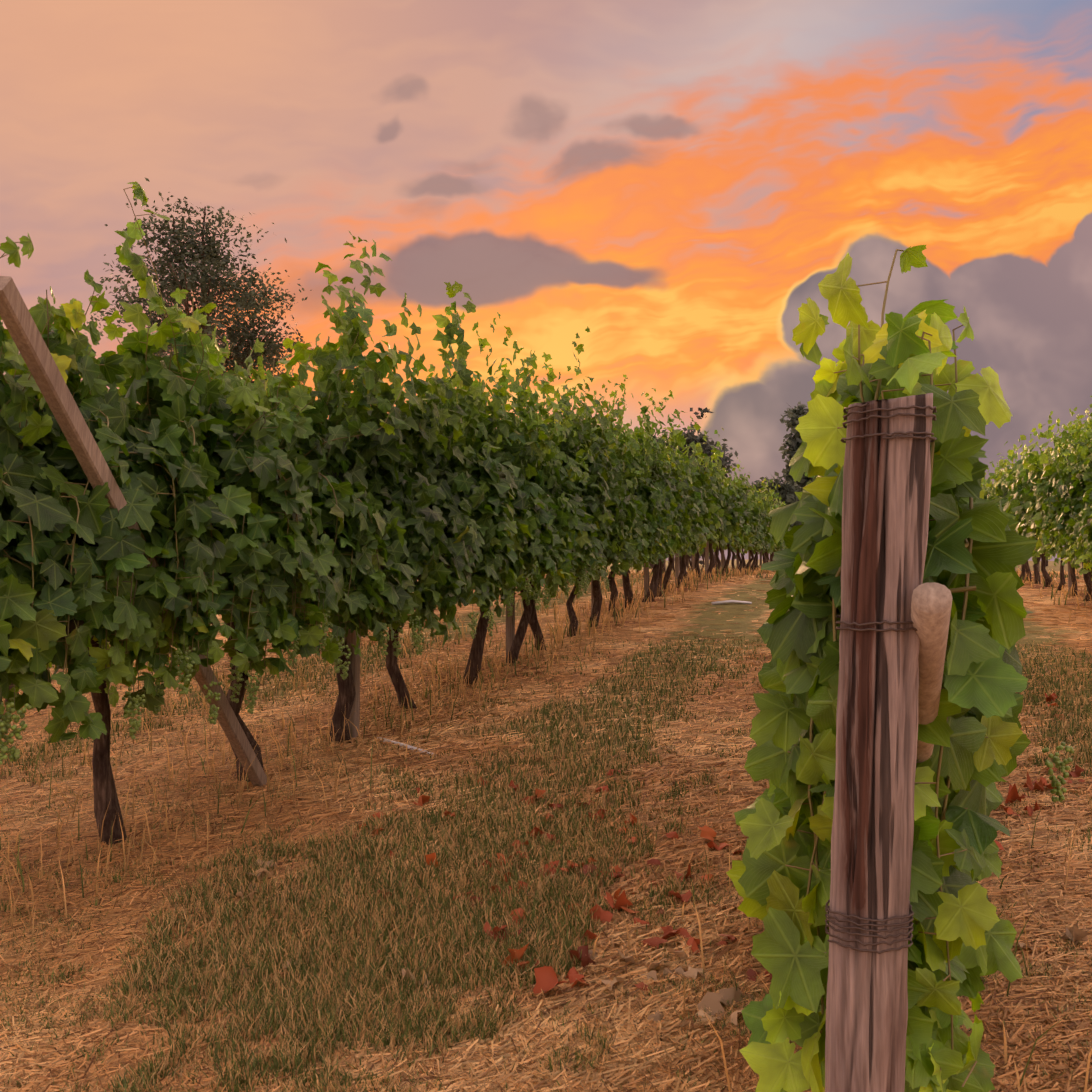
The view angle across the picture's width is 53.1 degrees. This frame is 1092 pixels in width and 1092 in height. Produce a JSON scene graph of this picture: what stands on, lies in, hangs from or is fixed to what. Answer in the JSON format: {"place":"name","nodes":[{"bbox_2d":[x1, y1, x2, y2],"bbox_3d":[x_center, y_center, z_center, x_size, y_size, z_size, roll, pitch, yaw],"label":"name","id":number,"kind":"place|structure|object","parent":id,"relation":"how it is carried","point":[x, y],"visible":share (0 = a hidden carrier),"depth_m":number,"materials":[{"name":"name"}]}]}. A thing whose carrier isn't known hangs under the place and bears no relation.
{"place":"outdoors","nodes":[
{"label":"outdoors","id":0,"kind":"place"},
{"bbox_2d":[0,559,1091,1052],"bbox_3d":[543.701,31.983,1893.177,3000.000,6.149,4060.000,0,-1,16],"label":"ground","id":1,"kind":"structure","parent":0,"point":[762,613],"depth_m":11.51,"materials":[{"name":"brown soil"}]},
{"bbox_2d":[0,276,266,786],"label":"leaning timber","id":2,"kind":"object","parent":1,"relation":"on","point":[22,328],"visible":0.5,"depth_m":3.91,"materials":[{"name":"brown wood"}]},
{"bbox_2d":[86,178,318,382],"bbox_3d":[-6.001,-2.409,18.869,4.217,7.096,4.587,0,-1,16],"label":"tree","id":3,"kind":"object","parent":1,"relation":"on","point":[207,256],"visible":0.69,"depth_m":18.22,"materials":[{"name":"green plant"}]},
{"bbox_2d":[0,181,1091,1091],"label":"vine","id":4,"kind":"object","parent":1,"relation":"on","point":[508,511],"depth_m":4.56,"materials":[{"name":"green plant"}]},
{"bbox_2d":[0,559,1073,801],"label":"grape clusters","id":5,"kind":"object","parent":4,"relation":"hanging from","point":[136,725],"visible":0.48,"depth_m":4.83,"materials":[{"name":"green plant"}]},
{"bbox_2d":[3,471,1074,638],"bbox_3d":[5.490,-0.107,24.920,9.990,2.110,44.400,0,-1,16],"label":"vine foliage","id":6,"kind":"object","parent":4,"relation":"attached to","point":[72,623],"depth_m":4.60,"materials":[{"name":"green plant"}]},
{"bbox_2d":[0,571,1091,1091],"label":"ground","id":7,"kind":"structure","parent":1,"relation":"on","point":[1050,921],"depth_m":4.31,"materials":[{"name":"brown soil"}]},
{"bbox_2d":[377,600,751,756],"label":"white stake pieces","id":8,"kind":"object","parent":7,"relation":"on","point":[712,603],"visible":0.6,"depth_m":16.36,"materials":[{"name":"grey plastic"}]},
{"bbox_2d":[0,569,1091,1091],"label":"grass","id":9,"kind":"structure","parent":1,"relation":"on","point":[432,961],"depth_m":4.05,"materials":[{"name":"plant"}]},
{"bbox_2d":[0,562,1091,1091],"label":"dry weeds","id":10,"kind":"object","parent":1,"relation":"on","point":[670,588],"visible":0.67,"depth_m":7.15,"materials":[{"name":"brown plant"}]},
{"bbox_2d":[214,693,1089,1025],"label":"fallen leaves","id":11,"kind":"object","parent":1,"relation":"on","point":[546,979],"visible":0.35,"depth_m":3.77,"materials":[{"name":"red plant"}]},
{"bbox_2d":[653,429,673,568],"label":"tree","id":12,"kind":"object","parent":1,"relation":"on","point":[654,436],"depth_m":70.38,"materials":[{"name":"green plant"}]},
{"bbox_2d":[674,547,724,564],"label":"hedge tree","id":13,"kind":"object","parent":1,"relation":"on","point":[701,562],"visible":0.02,"depth_m":138.02,"materials":[{"name":"green plant"}]},
{"bbox_2d":[666,407,737,568],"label":"tree","id":14,"kind":"object","parent":1,"relation":"on","point":[696,439],"visible":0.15,"depth_m":65.33,"materials":[{"name":"green plant"}]},
{"bbox_2d":[346,436,1071,738],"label":"wooden posts","id":15,"kind":"object","parent":1,"relation":"on","point":[354,717],"visible":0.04,"depth_m":10.51,"materials":[{"name":"brown wood"}]},
{"bbox_2d":[713,551,735,567],"bbox_3d":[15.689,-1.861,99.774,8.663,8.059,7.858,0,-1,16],"label":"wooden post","id":16,"kind":"object","parent":1,"relation":"on","point":[715,561],"depth_m":99.33,"materials":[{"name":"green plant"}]},
{"bbox_2d":[748,474,802,561],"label":"bushy tree","id":17,"kind":"object","parent":1,"relation":"on","point":[786,491],"visible":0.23,"depth_m":88.22,"materials":[{"name":"green plant"}]},
{"bbox_2d":[775,402,812,489],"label":"tree","id":18,"kind":"object","parent":1,"relation":"on","point":[793,443],"visible":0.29,"depth_m":98.92,"materials":[{"name":"green plant"}]},
{"bbox_2d":[825,393,952,1091],"bbox_3d":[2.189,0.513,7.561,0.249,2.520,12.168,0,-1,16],"label":"end post","id":19,"kind":"object","parent":1,"relation":"on","point":[894,621],"visible":1,"depth_m":1.76,"materials":[{"name":"brown wood"}]},
{"bbox_2d":[0,0,1091,560],"label":"sky","id":20,"kind":"structure","parent":0,"point":[671,181],"materials":[{"name":"orange"}]}
]}

